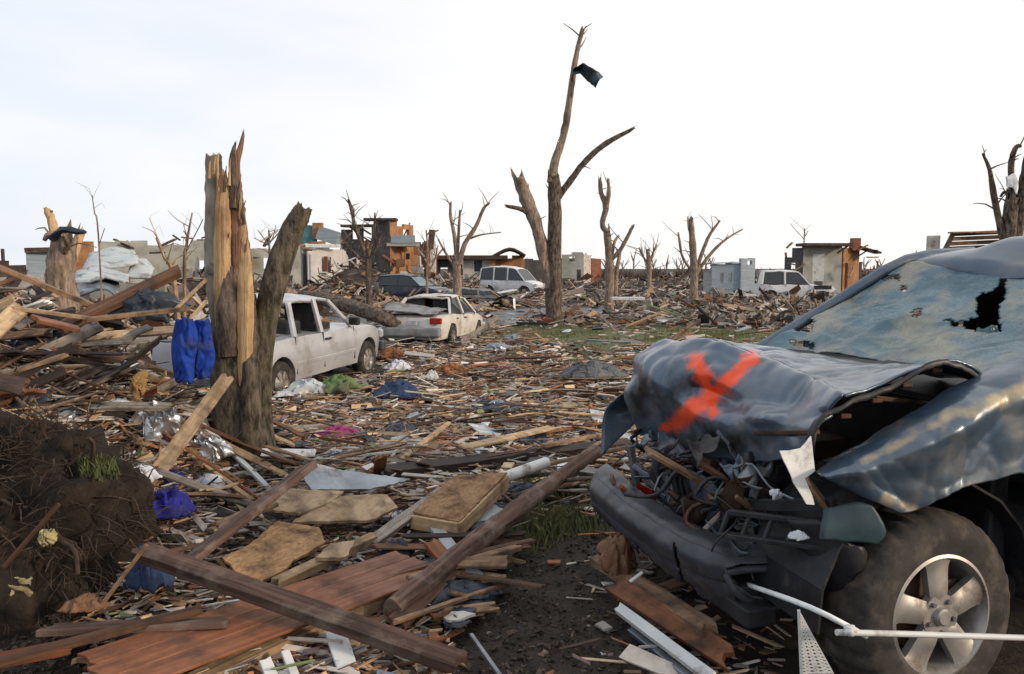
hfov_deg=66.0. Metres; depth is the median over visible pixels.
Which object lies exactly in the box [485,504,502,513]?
board
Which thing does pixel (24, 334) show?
board
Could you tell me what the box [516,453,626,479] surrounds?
branch
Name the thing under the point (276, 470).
board
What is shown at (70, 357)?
board
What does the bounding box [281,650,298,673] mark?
board
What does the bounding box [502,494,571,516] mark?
branch
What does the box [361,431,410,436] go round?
board
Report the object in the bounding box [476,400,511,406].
crumpled sheet
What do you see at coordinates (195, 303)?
rubble heap
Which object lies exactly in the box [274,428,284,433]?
crumpled sheet
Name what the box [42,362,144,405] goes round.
board
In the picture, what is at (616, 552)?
cloth
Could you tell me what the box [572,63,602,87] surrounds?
torn metal sheet
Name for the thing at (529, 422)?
board
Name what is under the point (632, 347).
splinters
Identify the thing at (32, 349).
board
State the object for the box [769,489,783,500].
paper scrap
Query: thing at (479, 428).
broken panel
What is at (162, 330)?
board
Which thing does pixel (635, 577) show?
lath
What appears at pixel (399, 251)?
apartment block
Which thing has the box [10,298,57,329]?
branch
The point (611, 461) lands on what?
board
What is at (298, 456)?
board
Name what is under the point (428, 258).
bare tree
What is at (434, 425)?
branch
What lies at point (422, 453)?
board
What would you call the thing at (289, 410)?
branch
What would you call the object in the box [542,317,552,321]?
timber
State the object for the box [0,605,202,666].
board
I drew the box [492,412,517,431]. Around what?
broken panel
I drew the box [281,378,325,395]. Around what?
grey sheet
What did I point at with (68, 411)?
crumpled sheet
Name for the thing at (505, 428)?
broken panel
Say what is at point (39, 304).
board
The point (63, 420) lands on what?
broken panel
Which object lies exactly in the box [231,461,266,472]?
foil sheet
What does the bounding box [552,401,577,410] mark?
broken panel
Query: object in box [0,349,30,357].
board
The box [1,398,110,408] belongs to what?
board
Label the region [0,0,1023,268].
sky
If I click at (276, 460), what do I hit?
board
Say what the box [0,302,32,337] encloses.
board
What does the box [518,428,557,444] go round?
crumpled sheet
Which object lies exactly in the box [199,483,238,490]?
board
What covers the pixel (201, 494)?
board
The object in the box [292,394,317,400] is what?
broken panel
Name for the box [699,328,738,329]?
board
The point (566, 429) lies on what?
branch
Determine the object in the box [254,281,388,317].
rubble heap
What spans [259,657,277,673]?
board
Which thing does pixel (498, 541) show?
board
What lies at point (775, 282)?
suv
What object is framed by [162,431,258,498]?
board
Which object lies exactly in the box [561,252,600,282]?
grey ruin
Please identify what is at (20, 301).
board
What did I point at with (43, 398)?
crumpled sheet
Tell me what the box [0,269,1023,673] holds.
ground
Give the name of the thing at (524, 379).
board
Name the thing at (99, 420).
broken panel
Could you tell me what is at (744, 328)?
broken panel
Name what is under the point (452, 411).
branch
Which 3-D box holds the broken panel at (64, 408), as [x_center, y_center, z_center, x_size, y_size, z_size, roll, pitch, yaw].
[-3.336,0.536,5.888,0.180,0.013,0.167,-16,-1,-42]
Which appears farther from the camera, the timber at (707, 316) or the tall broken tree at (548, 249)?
the tall broken tree at (548, 249)
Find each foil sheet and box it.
[126,400,182,444]
[187,432,236,464]
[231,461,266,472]
[386,510,410,527]
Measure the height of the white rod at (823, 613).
0.174 m
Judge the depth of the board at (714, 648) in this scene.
3.44 m
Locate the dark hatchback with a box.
[373,274,451,298]
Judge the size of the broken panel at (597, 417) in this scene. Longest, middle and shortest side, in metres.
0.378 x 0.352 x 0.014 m
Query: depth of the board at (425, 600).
3.73 m
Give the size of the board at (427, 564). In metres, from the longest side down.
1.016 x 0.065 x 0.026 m
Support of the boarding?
on the ground at (1010, 659)
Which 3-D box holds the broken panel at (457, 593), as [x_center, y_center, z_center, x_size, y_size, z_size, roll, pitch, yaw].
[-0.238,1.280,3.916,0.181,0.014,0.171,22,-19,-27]
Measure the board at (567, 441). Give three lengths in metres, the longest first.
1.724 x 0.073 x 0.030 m
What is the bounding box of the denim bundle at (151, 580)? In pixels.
[123,543,174,594]
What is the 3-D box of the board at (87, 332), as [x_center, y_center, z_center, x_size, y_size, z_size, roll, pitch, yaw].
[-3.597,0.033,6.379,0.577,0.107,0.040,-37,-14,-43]
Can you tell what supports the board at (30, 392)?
on the board at (70, 357)
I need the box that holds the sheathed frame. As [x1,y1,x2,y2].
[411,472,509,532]
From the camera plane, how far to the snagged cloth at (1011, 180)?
23.38 m
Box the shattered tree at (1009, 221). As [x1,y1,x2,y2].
[973,137,1023,239]
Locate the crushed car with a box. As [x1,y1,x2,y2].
[446,287,518,306]
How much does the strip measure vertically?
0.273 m
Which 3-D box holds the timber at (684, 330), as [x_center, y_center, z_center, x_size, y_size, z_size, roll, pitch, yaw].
[4.128,-0.058,19.578,1.249,0.094,0.050,-33,-2,-16]
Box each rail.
[614,602,715,673]
[627,627,691,673]
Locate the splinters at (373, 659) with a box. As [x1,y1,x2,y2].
[71,464,807,673]
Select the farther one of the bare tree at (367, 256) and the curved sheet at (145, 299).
the bare tree at (367, 256)
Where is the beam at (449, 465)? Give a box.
[378,438,632,482]
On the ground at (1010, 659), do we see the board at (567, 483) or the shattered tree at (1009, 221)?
the shattered tree at (1009, 221)
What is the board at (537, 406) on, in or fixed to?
on the splinters at (444, 445)
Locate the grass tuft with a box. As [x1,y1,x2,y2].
[74,451,121,481]
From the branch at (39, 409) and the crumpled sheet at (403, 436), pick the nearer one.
the branch at (39, 409)
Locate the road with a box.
[280,277,893,328]
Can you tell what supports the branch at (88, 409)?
on the splinters at (118, 438)
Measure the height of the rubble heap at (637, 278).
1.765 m
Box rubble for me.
[0,273,920,327]
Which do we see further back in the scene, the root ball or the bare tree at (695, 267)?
the bare tree at (695, 267)
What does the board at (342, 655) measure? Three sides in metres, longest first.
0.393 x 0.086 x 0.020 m
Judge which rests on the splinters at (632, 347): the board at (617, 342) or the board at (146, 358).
the board at (617, 342)
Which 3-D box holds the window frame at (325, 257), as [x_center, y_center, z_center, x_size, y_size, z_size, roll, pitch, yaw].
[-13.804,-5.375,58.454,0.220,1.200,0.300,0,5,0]
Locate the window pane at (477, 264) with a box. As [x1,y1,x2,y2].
[474,261,481,271]
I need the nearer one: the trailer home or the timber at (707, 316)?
the timber at (707, 316)
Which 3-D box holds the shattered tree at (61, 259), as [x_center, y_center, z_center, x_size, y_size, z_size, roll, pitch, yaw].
[-7.629,-0.675,13.516,0.761,3.130,1.162,-4,6,-39]
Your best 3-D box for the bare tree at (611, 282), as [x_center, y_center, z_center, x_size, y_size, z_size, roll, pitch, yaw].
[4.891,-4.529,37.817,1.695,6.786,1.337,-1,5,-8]
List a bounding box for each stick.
[1,503,60,568]
[102,543,148,602]
[392,583,504,625]
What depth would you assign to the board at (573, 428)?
9.16 m
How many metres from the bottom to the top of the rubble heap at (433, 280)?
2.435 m
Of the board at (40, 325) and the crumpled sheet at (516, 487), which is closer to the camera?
the crumpled sheet at (516, 487)
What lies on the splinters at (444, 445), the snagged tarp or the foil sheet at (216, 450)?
the foil sheet at (216, 450)
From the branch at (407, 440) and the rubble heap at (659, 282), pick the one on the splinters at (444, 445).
the branch at (407, 440)
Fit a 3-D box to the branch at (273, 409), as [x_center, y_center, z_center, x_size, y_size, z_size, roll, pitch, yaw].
[-2.236,0.655,7.099,1.247,0.365,0.065,-1,5,-9]
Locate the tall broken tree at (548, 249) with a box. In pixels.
[505,23,636,325]
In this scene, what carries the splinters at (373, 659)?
on the ground at (1010, 659)
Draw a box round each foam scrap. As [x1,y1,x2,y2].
[8,576,32,596]
[37,528,57,546]
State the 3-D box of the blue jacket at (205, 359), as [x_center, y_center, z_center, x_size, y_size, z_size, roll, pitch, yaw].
[-2.397,0.092,6.067,0.202,0.474,0.097,0,5,0]
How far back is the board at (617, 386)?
12.75 m
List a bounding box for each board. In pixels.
[0,265,94,306]
[0,267,27,298]
[0,277,16,284]
[0,294,14,311]
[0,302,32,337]
[0,328,48,340]
[0,340,37,345]
[0,342,44,368]
[0,342,80,390]
[0,344,26,358]
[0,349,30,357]
[0,367,65,400]
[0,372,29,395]
[0,388,46,397]
[0,398,12,406]
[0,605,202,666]
[0,642,71,668]
[1,343,122,355]
[1,345,138,401]
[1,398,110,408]
[2,402,87,410]
[3,353,68,374]
[5,366,88,411]
[6,343,155,364]
[6,351,85,355]
[7,305,89,319]
[7,332,52,337]
[16,324,84,331]
[17,292,47,304]
[22,303,125,329]
[22,306,94,324]
[23,299,51,308]
[23,402,172,410]
[30,314,80,332]
[31,359,137,417]
[33,350,140,373]
[35,615,231,637]
[37,321,103,359]
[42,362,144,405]
[50,355,72,364]
[53,362,109,393]
[59,335,161,411]
[66,306,75,311]
[66,324,152,363]
[73,350,126,363]
[76,411,129,418]
[77,338,149,346]
[77,363,120,394]
[81,372,186,384]
[85,326,173,340]
[86,306,189,321]
[103,351,173,376]
[106,378,176,411]
[108,363,148,385]
[124,353,150,359]
[131,379,170,394]
[136,462,282,518]
[146,400,210,416]
[152,373,233,492]
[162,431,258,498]
[168,278,206,315]
[180,422,271,470]
[182,416,298,464]
[183,449,253,500]
[183,492,245,498]
[186,461,317,559]
[189,300,207,318]
[189,447,242,480]
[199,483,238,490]
[200,422,271,489]
[204,418,230,504]
[214,502,278,529]
[222,521,324,580]
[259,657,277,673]
[260,448,315,457]
[263,445,315,461]
[264,457,302,465]
[269,465,287,477]
[270,453,340,480]
[273,419,305,436]
[275,435,294,446]
[281,423,338,432]
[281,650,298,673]
[318,437,369,445]
[326,434,363,447]
[326,633,359,671]
[330,450,402,457]
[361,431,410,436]
[371,487,440,547]
[371,543,530,549]
[373,454,386,474]
[376,357,390,362]
[378,406,440,430]
[387,458,424,462]
[387,568,464,629]
[393,456,430,465]
[393,538,535,574]
[399,421,450,458]
[402,531,525,538]
[406,544,521,579]
[409,403,474,410]
[409,418,448,426]
[412,451,438,458]
[421,404,475,409]
[424,538,466,578]
[427,601,499,617]
[429,539,525,563]
[430,527,455,549]
[430,611,448,620]
[433,419,504,422]
[447,531,516,545]
[448,358,501,361]
[454,573,546,588]
[457,410,516,422]
[458,426,556,449]
[458,555,507,568]
[465,386,495,390]
[470,354,521,363]
[472,420,589,426]
[485,447,543,457]
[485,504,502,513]
[494,337,540,341]
[497,359,534,361]
[500,366,561,370]
[500,402,576,408]
[504,355,561,358]
[504,374,561,377]
[510,362,560,373]
[514,378,548,380]
[540,433,601,447]
[541,381,594,384]
[541,389,593,392]
[542,413,592,420]
[546,422,601,433]
[557,457,567,468]
[558,393,620,397]
[558,411,603,416]
[558,482,573,487]
[560,377,631,380]
[576,398,614,406]
[586,339,631,343]
[589,554,718,638]
[591,445,651,461]
[593,457,651,468]
[598,382,628,383]
[601,384,627,389]
[604,576,734,672]
[606,460,629,467]
[610,297,644,299]
[613,361,632,364]
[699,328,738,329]
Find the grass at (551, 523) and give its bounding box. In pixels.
[483,322,777,554]
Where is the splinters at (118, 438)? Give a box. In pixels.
[0,295,262,502]
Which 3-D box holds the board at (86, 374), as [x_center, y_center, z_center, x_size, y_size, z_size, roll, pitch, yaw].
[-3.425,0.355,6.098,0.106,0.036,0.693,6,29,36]
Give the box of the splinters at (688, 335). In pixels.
[609,299,962,366]
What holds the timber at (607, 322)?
on the ground at (1010, 659)
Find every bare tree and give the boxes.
[337,190,391,320]
[416,220,441,293]
[432,189,500,296]
[597,172,634,309]
[618,233,672,287]
[662,211,742,300]
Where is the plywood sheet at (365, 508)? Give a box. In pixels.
[292,494,397,524]
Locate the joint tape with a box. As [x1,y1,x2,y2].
[843,624,856,636]
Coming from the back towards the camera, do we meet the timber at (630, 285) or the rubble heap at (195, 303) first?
the timber at (630, 285)
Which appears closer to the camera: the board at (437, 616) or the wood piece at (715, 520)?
the wood piece at (715, 520)
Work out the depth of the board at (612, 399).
11.36 m
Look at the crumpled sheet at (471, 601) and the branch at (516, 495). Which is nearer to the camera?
the crumpled sheet at (471, 601)
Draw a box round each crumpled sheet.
[3,337,49,344]
[7,385,62,410]
[17,362,56,375]
[47,409,83,427]
[52,330,69,337]
[109,398,129,401]
[272,390,295,397]
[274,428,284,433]
[280,440,313,447]
[326,446,359,455]
[347,432,377,442]
[379,435,421,444]
[385,423,418,431]
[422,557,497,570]
[429,578,507,612]
[444,606,476,629]
[461,599,483,604]
[466,520,485,531]
[473,446,495,453]
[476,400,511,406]
[476,436,491,440]
[482,399,519,414]
[485,343,512,352]
[489,399,510,409]
[494,502,506,507]
[503,334,520,338]
[508,481,535,493]
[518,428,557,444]
[596,395,607,399]
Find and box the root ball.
[0,400,182,640]
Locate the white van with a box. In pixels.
[479,266,545,294]
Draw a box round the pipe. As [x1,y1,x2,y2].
[469,633,501,673]
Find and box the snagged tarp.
[47,226,86,241]
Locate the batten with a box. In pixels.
[270,532,377,586]
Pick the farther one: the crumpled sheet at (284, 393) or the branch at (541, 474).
the crumpled sheet at (284, 393)
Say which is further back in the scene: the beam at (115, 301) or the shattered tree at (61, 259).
the shattered tree at (61, 259)
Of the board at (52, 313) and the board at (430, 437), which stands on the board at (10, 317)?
the board at (52, 313)
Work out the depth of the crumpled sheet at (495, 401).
10.96 m
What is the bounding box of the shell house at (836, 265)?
[784,238,881,291]
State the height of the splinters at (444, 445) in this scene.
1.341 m
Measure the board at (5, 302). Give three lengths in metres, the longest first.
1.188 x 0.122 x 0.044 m
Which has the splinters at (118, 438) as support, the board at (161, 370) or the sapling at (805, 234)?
the board at (161, 370)
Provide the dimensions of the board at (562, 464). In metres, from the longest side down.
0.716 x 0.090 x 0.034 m
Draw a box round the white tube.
[504,457,550,481]
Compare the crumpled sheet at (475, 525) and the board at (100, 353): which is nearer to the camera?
the crumpled sheet at (475, 525)
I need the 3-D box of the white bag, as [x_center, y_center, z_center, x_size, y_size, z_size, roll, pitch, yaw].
[-1.419,0.670,13.946,0.236,0.188,0.224,1,5,10]
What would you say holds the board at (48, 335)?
on the splinters at (118, 438)
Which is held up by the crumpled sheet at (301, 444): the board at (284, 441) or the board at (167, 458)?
the board at (284, 441)
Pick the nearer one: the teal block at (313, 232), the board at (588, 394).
the board at (588, 394)
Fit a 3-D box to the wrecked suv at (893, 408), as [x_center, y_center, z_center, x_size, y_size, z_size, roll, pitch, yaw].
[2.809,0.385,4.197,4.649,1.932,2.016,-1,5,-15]
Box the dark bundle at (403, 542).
[375,539,414,556]
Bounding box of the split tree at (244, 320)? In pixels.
[204,128,311,465]
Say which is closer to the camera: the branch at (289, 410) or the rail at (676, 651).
the rail at (676, 651)
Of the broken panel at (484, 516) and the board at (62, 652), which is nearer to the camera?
the board at (62, 652)
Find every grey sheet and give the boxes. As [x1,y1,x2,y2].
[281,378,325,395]
[303,468,410,490]
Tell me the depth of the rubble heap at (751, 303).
35.38 m
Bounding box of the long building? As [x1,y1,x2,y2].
[75,230,329,286]
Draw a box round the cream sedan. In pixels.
[382,293,484,342]
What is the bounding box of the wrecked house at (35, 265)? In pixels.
[0,247,48,296]
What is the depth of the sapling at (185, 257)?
8.94 m
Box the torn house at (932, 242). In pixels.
[926,230,1023,324]
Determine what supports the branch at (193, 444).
on the splinters at (444, 445)
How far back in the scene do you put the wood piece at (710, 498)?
3.45 m
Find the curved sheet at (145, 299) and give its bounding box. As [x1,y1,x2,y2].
[107,288,190,322]
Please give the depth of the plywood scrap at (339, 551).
4.18 m
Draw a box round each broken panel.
[2,345,34,351]
[40,417,85,421]
[54,405,77,410]
[71,418,118,422]
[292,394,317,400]
[405,407,430,418]
[408,432,430,436]
[443,611,475,622]
[446,591,488,598]
[448,590,468,595]
[463,433,492,436]
[466,569,482,574]
[468,423,502,433]
[476,513,494,521]
[477,572,505,582]
[478,432,500,436]
[491,428,521,430]
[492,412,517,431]
[496,390,518,396]
[527,455,556,471]
[529,372,557,389]
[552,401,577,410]
[557,481,581,488]
[590,409,603,421]
[619,464,629,473]
[621,433,640,440]
[735,326,751,331]
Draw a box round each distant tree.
[620,259,629,271]
[630,249,639,274]
[662,255,669,273]
[672,258,681,274]
[862,257,870,272]
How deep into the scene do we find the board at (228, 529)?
4.28 m
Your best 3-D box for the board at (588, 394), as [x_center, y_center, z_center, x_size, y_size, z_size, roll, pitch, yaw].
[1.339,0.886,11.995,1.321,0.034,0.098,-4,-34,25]
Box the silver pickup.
[152,293,384,392]
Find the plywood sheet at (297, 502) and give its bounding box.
[269,489,343,515]
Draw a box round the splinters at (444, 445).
[152,317,655,502]
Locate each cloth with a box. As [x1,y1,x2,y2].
[57,592,111,613]
[134,464,162,482]
[153,486,196,518]
[159,468,186,485]
[192,473,227,488]
[316,424,359,437]
[372,379,420,399]
[596,532,637,575]
[1005,173,1017,193]
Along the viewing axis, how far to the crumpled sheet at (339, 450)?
6.84 m
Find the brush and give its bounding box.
[561,266,899,283]
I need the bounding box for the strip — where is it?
[797,610,833,673]
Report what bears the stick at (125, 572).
on the root ball
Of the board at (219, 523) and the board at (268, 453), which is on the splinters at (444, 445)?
the board at (268, 453)
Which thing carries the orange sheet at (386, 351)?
on the splinters at (444, 445)
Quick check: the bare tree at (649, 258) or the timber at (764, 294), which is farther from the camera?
the bare tree at (649, 258)
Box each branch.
[0,350,75,361]
[0,366,54,384]
[0,407,70,428]
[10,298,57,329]
[12,384,35,410]
[17,397,60,417]
[20,387,106,416]
[44,384,181,457]
[62,397,142,423]
[188,442,283,468]
[191,392,334,426]
[272,401,310,414]
[272,402,324,412]
[295,430,405,468]
[317,430,428,464]
[324,445,427,464]
[369,422,419,442]
[388,407,443,420]
[409,335,444,345]
[425,409,452,429]
[435,400,470,415]
[476,413,538,423]
[502,476,630,502]
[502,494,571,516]
[505,398,565,418]
[514,435,561,455]
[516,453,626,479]
[550,429,651,465]
[552,423,576,434]
[580,427,635,453]
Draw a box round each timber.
[460,316,498,343]
[515,322,548,324]
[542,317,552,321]
[598,313,617,333]
[625,283,645,291]
[669,321,697,339]
[675,297,697,309]
[696,305,718,326]
[758,287,769,300]
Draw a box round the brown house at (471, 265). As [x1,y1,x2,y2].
[430,247,543,281]
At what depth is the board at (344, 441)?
7.37 m
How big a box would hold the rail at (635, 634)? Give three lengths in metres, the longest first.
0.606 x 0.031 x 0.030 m
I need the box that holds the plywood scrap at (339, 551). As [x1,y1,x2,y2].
[315,540,354,560]
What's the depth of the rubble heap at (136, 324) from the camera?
16.63 m
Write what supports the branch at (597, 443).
on the splinters at (444, 445)
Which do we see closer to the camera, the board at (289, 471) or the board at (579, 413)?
the board at (289, 471)
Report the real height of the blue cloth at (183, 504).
0.192 m
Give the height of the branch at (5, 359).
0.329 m
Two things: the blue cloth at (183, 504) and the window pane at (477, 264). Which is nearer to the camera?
the blue cloth at (183, 504)
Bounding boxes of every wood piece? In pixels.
[610,474,615,483]
[619,484,626,491]
[644,446,707,487]
[701,461,760,497]
[703,511,721,529]
[708,487,749,501]
[734,494,759,511]
[805,477,827,508]
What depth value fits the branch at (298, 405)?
10.19 m
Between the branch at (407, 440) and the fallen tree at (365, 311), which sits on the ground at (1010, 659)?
the fallen tree at (365, 311)
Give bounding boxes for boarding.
[77,551,428,673]
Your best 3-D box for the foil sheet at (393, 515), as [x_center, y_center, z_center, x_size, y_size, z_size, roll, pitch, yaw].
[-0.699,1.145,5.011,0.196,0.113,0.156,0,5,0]
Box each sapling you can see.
[76,182,104,299]
[143,218,191,387]
[170,211,202,383]
[254,219,279,255]
[791,222,810,242]
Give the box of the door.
[812,254,824,280]
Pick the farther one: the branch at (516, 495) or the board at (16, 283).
the board at (16, 283)
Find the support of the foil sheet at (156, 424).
on the ground at (1010, 659)
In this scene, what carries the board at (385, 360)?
on the ground at (1010, 659)
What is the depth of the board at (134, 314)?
5.72 m
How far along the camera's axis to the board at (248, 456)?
6.36 m
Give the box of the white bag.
[425,370,438,380]
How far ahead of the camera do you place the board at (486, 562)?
4.11 m
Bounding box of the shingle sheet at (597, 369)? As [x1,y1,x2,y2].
[560,360,628,377]
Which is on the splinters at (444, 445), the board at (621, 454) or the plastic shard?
the board at (621, 454)
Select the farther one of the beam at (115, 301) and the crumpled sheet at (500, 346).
the crumpled sheet at (500, 346)
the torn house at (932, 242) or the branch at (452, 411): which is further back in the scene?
the torn house at (932, 242)
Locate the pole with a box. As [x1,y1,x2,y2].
[383,445,600,616]
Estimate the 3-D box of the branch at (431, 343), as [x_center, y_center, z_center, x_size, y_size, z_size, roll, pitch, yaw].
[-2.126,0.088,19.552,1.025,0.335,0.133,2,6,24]
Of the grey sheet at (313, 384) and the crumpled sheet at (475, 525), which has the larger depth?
the grey sheet at (313, 384)
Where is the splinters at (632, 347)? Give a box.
[599,337,802,430]
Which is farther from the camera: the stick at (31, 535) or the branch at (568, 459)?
the branch at (568, 459)
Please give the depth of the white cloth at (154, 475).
4.74 m
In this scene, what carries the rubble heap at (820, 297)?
on the ground at (1010, 659)
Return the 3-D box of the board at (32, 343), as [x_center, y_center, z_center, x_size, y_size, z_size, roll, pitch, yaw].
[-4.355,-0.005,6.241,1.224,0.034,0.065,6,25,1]
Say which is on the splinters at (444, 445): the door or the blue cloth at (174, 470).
the blue cloth at (174, 470)
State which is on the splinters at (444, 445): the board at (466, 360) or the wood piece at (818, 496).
the board at (466, 360)
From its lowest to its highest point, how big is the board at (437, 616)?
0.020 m
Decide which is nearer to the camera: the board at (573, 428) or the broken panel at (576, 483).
the broken panel at (576, 483)
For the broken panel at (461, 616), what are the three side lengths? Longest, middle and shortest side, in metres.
0.131 x 0.096 x 0.014 m
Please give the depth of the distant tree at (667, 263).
135.69 m
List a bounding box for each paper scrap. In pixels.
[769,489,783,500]
[788,530,809,540]
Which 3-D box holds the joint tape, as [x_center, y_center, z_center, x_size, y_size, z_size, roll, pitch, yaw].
[1.121,0.970,2.604,0.057,0.042,0.029,-2,-25,-17]
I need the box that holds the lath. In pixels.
[629,571,643,582]
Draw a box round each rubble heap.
[14,284,96,307]
[80,294,174,371]
[103,284,208,325]
[167,257,206,301]
[253,272,319,287]
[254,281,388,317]
[279,315,389,346]
[293,280,401,309]
[306,257,392,291]
[406,270,446,283]
[428,270,495,290]
[445,272,518,293]
[528,305,588,323]
[540,277,651,293]
[562,293,690,308]
[583,275,766,290]
[603,275,645,281]
[625,287,752,302]
[656,268,702,283]
[684,306,814,330]
[692,295,828,313]
[734,285,832,304]
[788,288,840,303]
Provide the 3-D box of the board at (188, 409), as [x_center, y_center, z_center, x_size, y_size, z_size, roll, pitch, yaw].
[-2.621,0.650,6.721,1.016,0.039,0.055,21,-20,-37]
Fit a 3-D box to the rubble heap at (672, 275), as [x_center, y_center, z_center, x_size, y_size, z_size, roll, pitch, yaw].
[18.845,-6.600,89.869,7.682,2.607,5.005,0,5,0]
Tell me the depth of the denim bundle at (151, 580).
3.74 m
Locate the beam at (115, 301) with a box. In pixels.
[58,265,181,333]
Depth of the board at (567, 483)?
5.82 m
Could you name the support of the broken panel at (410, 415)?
on the splinters at (444, 445)
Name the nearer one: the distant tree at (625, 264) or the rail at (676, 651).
the rail at (676, 651)
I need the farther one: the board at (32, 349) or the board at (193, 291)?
the board at (193, 291)
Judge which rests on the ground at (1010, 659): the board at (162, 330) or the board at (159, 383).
the board at (159, 383)
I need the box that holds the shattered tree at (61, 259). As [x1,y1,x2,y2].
[35,207,96,312]
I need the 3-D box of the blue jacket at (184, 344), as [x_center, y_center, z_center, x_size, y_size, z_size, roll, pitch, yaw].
[-2.492,0.100,5.965,0.228,0.514,0.142,0,5,0]
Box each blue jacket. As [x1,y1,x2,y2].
[171,317,197,383]
[194,318,214,379]
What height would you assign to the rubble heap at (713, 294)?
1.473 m
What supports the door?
in the shell house at (836, 265)
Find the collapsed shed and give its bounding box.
[74,246,166,299]
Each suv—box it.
[589,236,1023,673]
[753,270,839,297]
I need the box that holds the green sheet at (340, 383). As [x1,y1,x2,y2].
[322,374,362,393]
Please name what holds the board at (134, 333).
on the splinters at (118, 438)
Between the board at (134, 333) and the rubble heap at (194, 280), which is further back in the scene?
the rubble heap at (194, 280)
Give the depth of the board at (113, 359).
6.40 m
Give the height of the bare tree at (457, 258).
5.771 m
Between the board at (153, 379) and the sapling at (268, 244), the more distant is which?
the sapling at (268, 244)
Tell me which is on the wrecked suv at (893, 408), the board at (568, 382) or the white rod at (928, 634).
the white rod at (928, 634)
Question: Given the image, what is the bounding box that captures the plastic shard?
[779,436,814,504]
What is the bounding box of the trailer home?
[703,258,754,292]
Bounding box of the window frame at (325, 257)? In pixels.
[324,256,327,271]
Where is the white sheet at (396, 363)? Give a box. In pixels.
[382,359,410,369]
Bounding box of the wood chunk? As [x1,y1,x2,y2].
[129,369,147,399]
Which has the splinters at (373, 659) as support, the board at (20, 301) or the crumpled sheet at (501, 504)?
the crumpled sheet at (501, 504)
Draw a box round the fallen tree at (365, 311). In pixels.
[285,286,400,326]
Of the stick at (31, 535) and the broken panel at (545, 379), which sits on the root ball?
the stick at (31, 535)
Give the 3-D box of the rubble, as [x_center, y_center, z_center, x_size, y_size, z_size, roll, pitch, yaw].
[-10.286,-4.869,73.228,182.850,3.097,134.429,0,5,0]
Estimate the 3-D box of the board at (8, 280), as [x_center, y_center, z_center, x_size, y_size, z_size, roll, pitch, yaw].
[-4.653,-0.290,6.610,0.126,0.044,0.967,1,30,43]
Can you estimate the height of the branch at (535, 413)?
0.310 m
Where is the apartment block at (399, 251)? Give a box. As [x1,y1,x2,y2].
[339,218,442,281]
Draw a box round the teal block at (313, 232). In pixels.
[300,223,340,243]
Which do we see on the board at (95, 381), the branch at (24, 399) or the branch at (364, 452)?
the branch at (24, 399)
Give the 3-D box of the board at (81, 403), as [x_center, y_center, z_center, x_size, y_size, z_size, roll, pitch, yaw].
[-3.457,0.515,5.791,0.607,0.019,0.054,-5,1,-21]
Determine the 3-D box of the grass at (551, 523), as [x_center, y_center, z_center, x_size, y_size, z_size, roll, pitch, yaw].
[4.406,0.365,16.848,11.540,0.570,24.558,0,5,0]
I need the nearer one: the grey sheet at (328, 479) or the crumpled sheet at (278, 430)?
the grey sheet at (328, 479)
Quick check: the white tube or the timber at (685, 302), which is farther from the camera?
the timber at (685, 302)
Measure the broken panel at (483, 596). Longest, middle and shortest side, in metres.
0.227 x 0.199 x 0.014 m
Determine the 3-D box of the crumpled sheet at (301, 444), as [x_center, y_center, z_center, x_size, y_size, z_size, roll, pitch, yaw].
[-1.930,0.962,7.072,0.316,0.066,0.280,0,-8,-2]
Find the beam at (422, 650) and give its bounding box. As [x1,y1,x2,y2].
[131,542,466,673]
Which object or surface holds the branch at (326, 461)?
on the splinters at (444, 445)
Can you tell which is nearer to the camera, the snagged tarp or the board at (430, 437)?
the board at (430, 437)
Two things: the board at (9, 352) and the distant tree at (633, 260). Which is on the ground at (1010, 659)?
the distant tree at (633, 260)
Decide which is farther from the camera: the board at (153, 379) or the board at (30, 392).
the board at (153, 379)
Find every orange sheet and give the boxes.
[377,347,404,358]
[436,362,468,374]
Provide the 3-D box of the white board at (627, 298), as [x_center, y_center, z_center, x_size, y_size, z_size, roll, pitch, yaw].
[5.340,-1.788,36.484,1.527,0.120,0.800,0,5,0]
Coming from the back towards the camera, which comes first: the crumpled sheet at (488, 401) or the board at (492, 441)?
the crumpled sheet at (488, 401)
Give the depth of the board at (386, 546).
4.43 m
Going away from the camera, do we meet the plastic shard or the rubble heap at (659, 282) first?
the plastic shard
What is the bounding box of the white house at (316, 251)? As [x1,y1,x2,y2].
[300,241,360,281]
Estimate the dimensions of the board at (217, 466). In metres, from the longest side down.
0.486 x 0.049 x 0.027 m
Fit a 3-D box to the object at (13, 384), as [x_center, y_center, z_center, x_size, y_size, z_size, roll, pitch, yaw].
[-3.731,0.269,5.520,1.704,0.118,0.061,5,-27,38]
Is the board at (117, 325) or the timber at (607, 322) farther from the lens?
the timber at (607, 322)
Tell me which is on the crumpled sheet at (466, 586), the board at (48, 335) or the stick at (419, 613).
the stick at (419, 613)
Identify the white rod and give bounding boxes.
[746,582,868,638]
[835,629,1023,640]
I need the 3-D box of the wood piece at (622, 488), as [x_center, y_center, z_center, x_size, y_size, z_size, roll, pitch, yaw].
[0.667,0.876,4.126,0.020,0.296,0.030,-43,11,20]
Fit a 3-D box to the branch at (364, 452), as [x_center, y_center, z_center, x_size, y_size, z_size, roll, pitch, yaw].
[-1.318,0.923,6.386,0.916,0.364,0.131,0,5,0]
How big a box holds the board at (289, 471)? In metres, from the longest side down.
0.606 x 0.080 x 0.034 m

